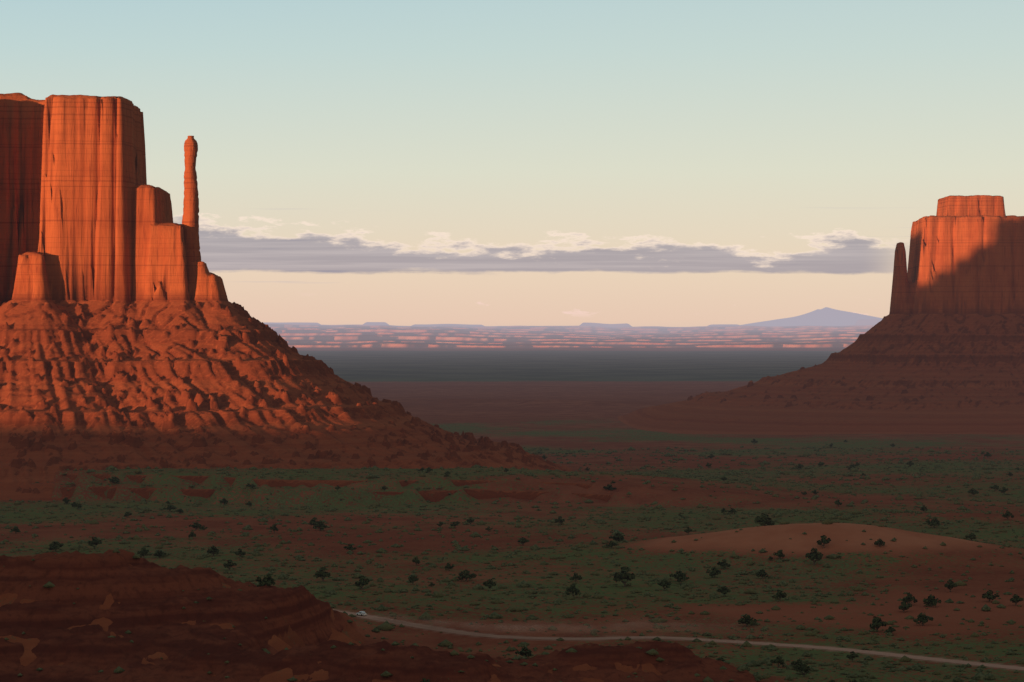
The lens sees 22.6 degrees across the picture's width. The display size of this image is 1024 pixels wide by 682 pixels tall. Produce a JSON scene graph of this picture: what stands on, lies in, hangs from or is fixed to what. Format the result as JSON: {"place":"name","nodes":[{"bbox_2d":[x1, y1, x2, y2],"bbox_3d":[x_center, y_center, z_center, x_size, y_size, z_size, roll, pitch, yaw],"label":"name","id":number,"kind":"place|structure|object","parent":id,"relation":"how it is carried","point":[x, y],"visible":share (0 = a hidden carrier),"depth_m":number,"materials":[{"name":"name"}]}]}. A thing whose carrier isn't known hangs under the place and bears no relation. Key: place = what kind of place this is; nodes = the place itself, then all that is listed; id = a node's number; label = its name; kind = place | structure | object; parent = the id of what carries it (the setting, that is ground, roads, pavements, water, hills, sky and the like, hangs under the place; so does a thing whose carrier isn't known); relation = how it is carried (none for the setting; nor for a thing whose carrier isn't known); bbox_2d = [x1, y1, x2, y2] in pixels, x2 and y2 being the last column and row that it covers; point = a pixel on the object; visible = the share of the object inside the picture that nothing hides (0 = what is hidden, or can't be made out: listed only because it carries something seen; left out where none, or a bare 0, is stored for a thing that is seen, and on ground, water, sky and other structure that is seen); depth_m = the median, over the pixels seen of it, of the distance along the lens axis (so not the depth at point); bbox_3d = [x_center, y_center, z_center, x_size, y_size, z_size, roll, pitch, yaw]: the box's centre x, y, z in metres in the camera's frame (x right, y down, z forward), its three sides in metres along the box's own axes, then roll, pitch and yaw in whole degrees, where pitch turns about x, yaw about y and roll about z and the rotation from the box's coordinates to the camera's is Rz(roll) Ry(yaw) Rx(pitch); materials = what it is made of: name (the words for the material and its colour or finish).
{"place":"outdoors","nodes":[
{"label":"outdoors","id":0,"kind":"place"},
{"bbox_2d":[0,307,1023,681],"bbox_3d":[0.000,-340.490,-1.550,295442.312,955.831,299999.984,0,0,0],"label":"desert ground","id":1,"kind":"structure","parent":0,"point":[570,389],"depth_m":1321.78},
{"bbox_2d":[11,526,19,533],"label":"juniper tree","id":2,"kind":"object","parent":1,"relation":"on","point":[15,529],"visible":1,"depth_m":1463.13,"materials":[{"name":"green plant"}]},
{"bbox_2d":[48,541,63,551],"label":"juniper tree","id":3,"kind":"object","parent":1,"relation":"on","point":[53,545],"visible":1,"depth_m":1345.76,"materials":[{"name":"green plant"}]},
{"bbox_2d":[87,536,101,547],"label":"juniper tree","id":4,"kind":"object","parent":1,"relation":"on","point":[95,541],"visible":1,"depth_m":1363.25,"materials":[{"name":"green plant"}]},
{"bbox_2d":[108,476,117,482],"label":"juniper tree","id":5,"kind":"object","parent":1,"relation":"on","point":[112,479],"visible":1,"depth_m":1766.83,"materials":[{"name":"green plant"}]},
{"bbox_2d":[137,547,148,557],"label":"juniper tree","id":6,"kind":"object","parent":1,"relation":"on","point":[144,553],"visible":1,"depth_m":1300.23,"materials":[{"name":"green plant"}]},
{"bbox_2d":[153,550,165,557],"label":"juniper tree","id":7,"kind":"object","parent":1,"relation":"on","point":[159,553],"visible":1,"depth_m":1302.39,"materials":[{"name":"green plant"}]},
{"bbox_2d":[163,504,175,510],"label":"juniper tree","id":8,"kind":"object","parent":1,"relation":"on","point":[169,507],"visible":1,"depth_m":1644.73,"materials":[{"name":"green plant"}]},
{"bbox_2d":[188,531,195,536],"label":"juniper tree","id":9,"kind":"object","parent":1,"relation":"on","point":[192,534],"visible":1,"depth_m":1424.18,"materials":[{"name":"green plant"}]},
{"bbox_2d":[189,522,201,529],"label":"juniper tree","id":10,"kind":"object","parent":1,"relation":"on","point":[197,525],"visible":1,"depth_m":1492.38,"materials":[{"name":"green plant"}]},
{"bbox_2d":[207,545,218,555],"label":"juniper tree","id":11,"kind":"object","parent":1,"relation":"on","point":[213,550],"visible":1,"depth_m":1311.08,"materials":[{"name":"green plant"}]},
{"bbox_2d":[220,498,227,504],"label":"juniper tree","id":12,"kind":"object","parent":1,"relation":"on","point":[224,500],"visible":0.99,"depth_m":1707.18,"materials":[{"name":"green plant"}]},
{"bbox_2d":[223,560,236,569],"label":"juniper tree","id":13,"kind":"object","parent":1,"relation":"on","point":[229,563],"visible":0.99,"depth_m":1236.38,"materials":[{"name":"green plant"}]},
{"bbox_2d":[235,548,245,555],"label":"juniper tree","id":14,"kind":"object","parent":1,"relation":"on","point":[240,553],"visible":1,"depth_m":1299.22,"materials":[{"name":"green plant"}]},
{"bbox_2d":[255,573,274,585],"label":"juniper tree","id":15,"kind":"object","parent":1,"relation":"on","point":[268,580],"visible":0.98,"depth_m":917.99,"materials":[{"name":"green plant"}]},
{"bbox_2d":[269,524,278,532],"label":"juniper tree","id":16,"kind":"object","parent":1,"relation":"on","point":[273,527],"visible":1,"depth_m":1466.21,"materials":[{"name":"green plant"}]},
{"bbox_2d":[0,93,611,501],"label":"butte","id":17,"kind":"object","parent":1,"relation":"on","point":[130,337],"visible":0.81,"depth_m":2023.28,"materials":[{"name":"stone"}]},
{"bbox_2d":[182,136,200,264],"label":"rock spire","id":18,"kind":"structure","parent":17,"relation":"on","point":[190,221],"depth_m":2097.50,"materials":[{"name":"stone"}]},
{"bbox_2d":[308,517,317,526],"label":"juniper tree","id":19,"kind":"object","parent":1,"relation":"on","point":[312,522],"visible":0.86,"depth_m":1506.50,"materials":[{"name":"green plant"}]},
{"bbox_2d":[313,520,326,530],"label":"juniper tree","id":20,"kind":"object","parent":1,"relation":"on","point":[321,524],"visible":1,"depth_m":1485.46,"materials":[{"name":"green plant"}]},
{"bbox_2d":[313,567,330,581],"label":"juniper tree","id":21,"kind":"object","parent":1,"relation":"on","point":[321,573],"visible":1,"depth_m":1174.60,"materials":[{"name":"green plant"}]},
{"bbox_2d":[0,564,667,681],"bbox_3d":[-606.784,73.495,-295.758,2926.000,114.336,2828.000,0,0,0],"label":"rocks","id":22,"kind":"object","parent":1,"relation":"on","point":[349,633],"visible":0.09,"depth_m":843.53,"materials":[{"name":"stone"}]},
{"bbox_2d":[344,544,356,550],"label":"juniper tree","id":23,"kind":"object","parent":1,"relation":"on","point":[349,547],"visible":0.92,"depth_m":1330.75,"materials":[{"name":"green plant"}]},
{"bbox_2d":[355,576,369,589],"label":"juniper tree","id":24,"kind":"object","parent":1,"relation":"on","point":[362,581],"visible":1,"depth_m":1132.60,"materials":[{"name":"green plant"}]},
{"bbox_2d":[408,575,418,583],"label":"juniper tree","id":25,"kind":"object","parent":1,"relation":"on","point":[412,578],"visible":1,"depth_m":1157.38,"materials":[{"name":"green plant"}]},
{"bbox_2d":[412,557,419,565],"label":"juniper tree","id":26,"kind":"object","parent":1,"relation":"on","point":[416,560],"visible":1,"depth_m":1257.25,"materials":[{"name":"green plant"}]},
{"bbox_2d":[444,563,453,570],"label":"juniper tree","id":27,"kind":"object","parent":1,"relation":"on","point":[448,566],"visible":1,"depth_m":1228.68,"materials":[{"name":"green plant"}]},
{"bbox_2d":[458,569,476,580],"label":"juniper tree","id":28,"kind":"object","parent":1,"relation":"on","point":[466,575],"visible":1,"depth_m":1176.68,"materials":[{"name":"green plant"}]},
{"bbox_2d":[483,579,495,588],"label":"juniper tree","id":29,"kind":"object","parent":1,"relation":"on","point":[489,584],"visible":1,"depth_m":1139.70,"materials":[{"name":"green plant"}]},
{"bbox_2d":[0,444,1023,681],"bbox_3d":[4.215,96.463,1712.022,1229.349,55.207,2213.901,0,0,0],"label":"sagebrush shrubs","id":30,"kind":"object","parent":1,"relation":"on","point":[425,615],"visible":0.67,"depth_m":1346.97,"materials":[{"name":"green plant"}]},
{"bbox_2d":[515,646,531,656],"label":"juniper tree","id":31,"kind":"object","parent":1,"relation":"on","point":[523,652],"visible":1,"depth_m":856.32,"materials":[{"name":"green plant"}]},
{"bbox_2d":[517,537,529,544],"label":"juniper tree","id":32,"kind":"object","parent":1,"relation":"on","point":[523,540],"visible":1,"depth_m":1371.15,"materials":[{"name":"green plant"}]},
{"bbox_2d":[554,516,564,524],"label":"juniper tree","id":33,"kind":"object","parent":1,"relation":"on","point":[559,520],"visible":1,"depth_m":1535.39,"materials":[{"name":"green plant"}]},
{"bbox_2d":[565,583,580,596],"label":"juniper tree","id":34,"kind":"object","parent":1,"relation":"on","point":[572,589],"visible":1,"depth_m":1103.34,"materials":[{"name":"green plant"}]},
{"bbox_2d":[569,572,581,581],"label":"juniper tree","id":35,"kind":"object","parent":1,"relation":"on","point":[575,576],"visible":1,"depth_m":1178.45,"materials":[{"name":"green plant"}]},
{"bbox_2d":[603,484,616,489],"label":"juniper tree","id":36,"kind":"object","parent":1,"relation":"on","point":[609,487],"visible":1,"depth_m":1757.31,"materials":[{"name":"green plant"}]},
{"bbox_2d":[606,540,616,547],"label":"juniper tree","id":37,"kind":"object","parent":1,"relation":"on","point":[611,543],"visible":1,"depth_m":1309.77,"materials":[{"name":"green plant"}]},
{"bbox_2d":[609,532,623,540],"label":"juniper tree","id":38,"kind":"object","parent":1,"relation":"on","point":[616,537],"visible":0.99,"depth_m":1353.45,"materials":[{"name":"green plant"}]},
{"bbox_2d":[613,566,634,586],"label":"juniper tree","id":39,"kind":"object","parent":1,"relation":"on","point":[620,576],"visible":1,"depth_m":1155.77,"materials":[{"name":"green plant"}]},
{"bbox_2d":[657,579,670,589],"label":"juniper tree","id":40,"kind":"object","parent":1,"relation":"on","point":[663,584],"visible":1,"depth_m":1144.51,"materials":[{"name":"green plant"}]},
{"bbox_2d":[670,570,685,579],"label":"juniper tree","id":41,"kind":"object","parent":1,"relation":"on","point":[677,572],"visible":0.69,"depth_m":1187.01,"materials":[{"name":"green plant"}]},
{"bbox_2d":[674,572,688,583],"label":"juniper tree","id":42,"kind":"object","parent":1,"relation":"on","point":[678,577],"visible":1,"depth_m":1175.92,"materials":[{"name":"green plant"}]},
{"bbox_2d":[684,527,691,532],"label":"juniper tree","id":43,"kind":"object","parent":1,"relation":"on","point":[688,530],"visible":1,"depth_m":1452.11,"materials":[{"name":"green plant"}]},
{"bbox_2d":[706,566,720,576],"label":"juniper tree","id":44,"kind":"object","parent":1,"relation":"on","point":[713,572],"visible":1,"depth_m":1203.71,"materials":[{"name":"green plant"}]},
{"bbox_2d":[717,586,730,593],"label":"bush","id":45,"kind":"object","parent":1,"relation":"on","point":[724,590],"visible":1,"depth_m":1119.47,"materials":[{"name":"green plant"}]},
{"bbox_2d":[717,559,730,568],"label":"juniper tree","id":46,"kind":"object","parent":1,"relation":"on","point":[724,564],"visible":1,"depth_m":1239.05,"materials":[{"name":"green plant"}]},
{"bbox_2d":[738,614,756,625],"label":"juniper tree","id":47,"kind":"object","parent":1,"relation":"on","point":[747,620],"visible":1,"depth_m":1003.56,"materials":[{"name":"green plant"}]},
{"bbox_2d":[756,569,768,578],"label":"juniper tree","id":48,"kind":"object","parent":1,"relation":"on","point":[762,572],"visible":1,"depth_m":1202.12,"materials":[{"name":"green plant"}]},
{"bbox_2d":[754,514,774,525],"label":"juniper tree","id":49,"kind":"object","parent":1,"relation":"on","point":[762,519],"visible":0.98,"depth_m":1336.55,"materials":[{"name":"green plant"}]},
{"bbox_2d":[770,656,784,666],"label":"juniper tree","id":50,"kind":"object","parent":1,"relation":"on","point":[778,660],"visible":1,"depth_m":887.15,"materials":[{"name":"green plant"}]},
{"bbox_2d":[773,550,784,558],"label":"juniper tree","id":51,"kind":"object","parent":1,"relation":"on","point":[779,553],"visible":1,"depth_m":1255.27,"materials":[{"name":"green plant"}]},
{"bbox_2d":[772,590,786,600],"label":"juniper tree","id":52,"kind":"object","parent":1,"relation":"on","point":[779,594],"visible":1,"depth_m":1092.49,"materials":[{"name":"green plant"}]},
{"bbox_2d":[791,659,801,667],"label":"juniper tree","id":53,"kind":"object","parent":1,"relation":"on","point":[798,663],"visible":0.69,"depth_m":880.89,"materials":[{"name":"green plant"}]},
{"bbox_2d":[794,662,811,676],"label":"juniper tree","id":54,"kind":"object","parent":1,"relation":"on","point":[804,668],"visible":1,"depth_m":854.86,"materials":[{"name":"green plant"}]},
{"bbox_2d":[806,548,822,564],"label":"juniper tree","id":55,"kind":"object","parent":1,"relation":"on","point":[813,554],"visible":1,"depth_m":1242.36,"materials":[{"name":"green plant"}]},
{"bbox_2d":[618,195,1023,434],"bbox_3d":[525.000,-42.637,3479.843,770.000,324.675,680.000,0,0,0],"label":"butte","id":56,"kind":"object","parent":1,"relation":"on","point":[939,349],"visible":0.95,"depth_m":3484.13,"materials":[{"name":"stone"}]},
{"bbox_2d":[816,535,830,547],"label":"juniper tree","id":57,"kind":"object","parent":1,"relation":"on","point":[824,540],"visible":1,"depth_m":1269.59,"materials":[{"name":"green plant"}]},
{"bbox_2d":[835,499,841,506],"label":"juniper tree","id":58,"kind":"object","parent":1,"relation":"on","point":[837,502],"visible":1,"depth_m":1702.33,"materials":[{"name":"green plant"}]},
{"bbox_2d":[846,651,858,661],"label":"juniper tree","id":59,"kind":"object","parent":1,"relation":"on","point":[852,655],"visible":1,"depth_m":900.22,"materials":[{"name":"green plant"}]},
{"bbox_2d":[869,616,886,629],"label":"juniper tree","id":60,"kind":"object","parent":1,"relation":"on","point":[877,623],"visible":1,"depth_m":988.47,"materials":[{"name":"green plant"}]},
{"bbox_2d":[874,538,884,546],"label":"juniper tree","id":61,"kind":"object","parent":1,"relation":"on","point":[879,542],"visible":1,"depth_m":1271.72,"materials":[{"name":"green plant"}]},
{"bbox_2d":[885,626,895,632],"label":"shrub","id":62,"kind":"object","parent":1,"relation":"on","point":[891,629],"visible":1,"depth_m":978.43,"materials":[{"name":"green plant"}]},
{"bbox_2d":[898,602,912,611],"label":"juniper tree","id":63,"kind":"object","parent":1,"relation":"on","point":[904,607],"visible":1,"depth_m":1058.11,"materials":[{"name":"green plant"}]},
{"bbox_2d":[902,592,917,603],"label":"juniper tree","id":64,"kind":"object","parent":1,"relation":"on","point":[911,597],"visible":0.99,"depth_m":1080.83,"materials":[{"name":"green plant"}]},
{"bbox_2d":[913,612,933,625],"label":"juniper tree","id":65,"kind":"object","parent":1,"relation":"on","point":[923,618],"visible":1,"depth_m":1011.52,"materials":[{"name":"green plant"}]},
{"bbox_2d":[920,505,927,510],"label":"juniper tree","id":66,"kind":"object","parent":1,"relation":"on","point":[923,508],"visible":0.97,"depth_m":1624.58,"materials":[{"name":"green plant"}]},
{"bbox_2d":[923,594,941,606],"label":"juniper tree","id":67,"kind":"object","parent":1,"relation":"on","point":[931,600],"visible":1,"depth_m":1074.46,"materials":[{"name":"green plant"}]},
{"bbox_2d":[925,517,939,527],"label":"juniper tree","id":68,"kind":"object","parent":1,"relation":"on","point":[934,523],"visible":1,"depth_m":1469.72,"materials":[{"name":"green plant"}]},
{"bbox_2d":[944,580,957,591],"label":"juniper tree","id":69,"kind":"object","parent":1,"relation":"on","point":[950,585],"visible":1,"depth_m":1135.71,"materials":[{"name":"green plant"}]},
{"bbox_2d":[965,533,975,540],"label":"juniper tree","id":70,"kind":"object","parent":1,"relation":"on","point":[971,536],"visible":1,"depth_m":1315.27,"materials":[{"name":"green plant"}]},
{"bbox_2d":[967,488,978,495],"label":"juniper tree","id":71,"kind":"object","parent":1,"relation":"on","point":[972,491],"visible":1,"depth_m":1827.06,"materials":[{"name":"green plant"}]},
{"bbox_2d":[982,590,999,601],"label":"juniper tree","id":72,"kind":"object","parent":1,"relation":"on","point":[989,595],"visible":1,"depth_m":1095.14,"materials":[{"name":"green plant"}]},
{"bbox_2d":[999,486,1007,492],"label":"juniper tree","id":73,"kind":"object","parent":1,"relation":"on","point":[1004,489],"visible":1,"depth_m":1851.19,"materials":[{"name":"green plant"}]},
{"bbox_2d":[1002,510,1013,519],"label":"juniper tree","id":74,"kind":"object","parent":1,"relation":"on","point":[1008,514],"visible":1,"depth_m":1503.91,"materials":[{"name":"green plant"}]},
{"bbox_2d":[1010,594,1023,605],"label":"juniper tree","id":75,"kind":"object","parent":1,"relation":"on","point":[1015,599],"visible":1,"depth_m":1081.98,"materials":[{"name":"green plant"}]},
{"bbox_2d":[0,0,1023,326],"label":"sky","id":76,"kind":"structure","parent":0,"point":[636,163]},
{"bbox_2d":[336,610,1023,669],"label":"dirt road","id":77,"kind":"structure","parent":0,"point":[679,638],"depth_m":960.27,"materials":[{"name":"brown soil"}]},
{"bbox_2d":[356,611,366,615],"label":"vehicle","id":78,"kind":"object","parent":77,"relation":"on","point":[361,613],"visible":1,"depth_m":1030.48,"materials":[{"name":"white paint"}]}
]}

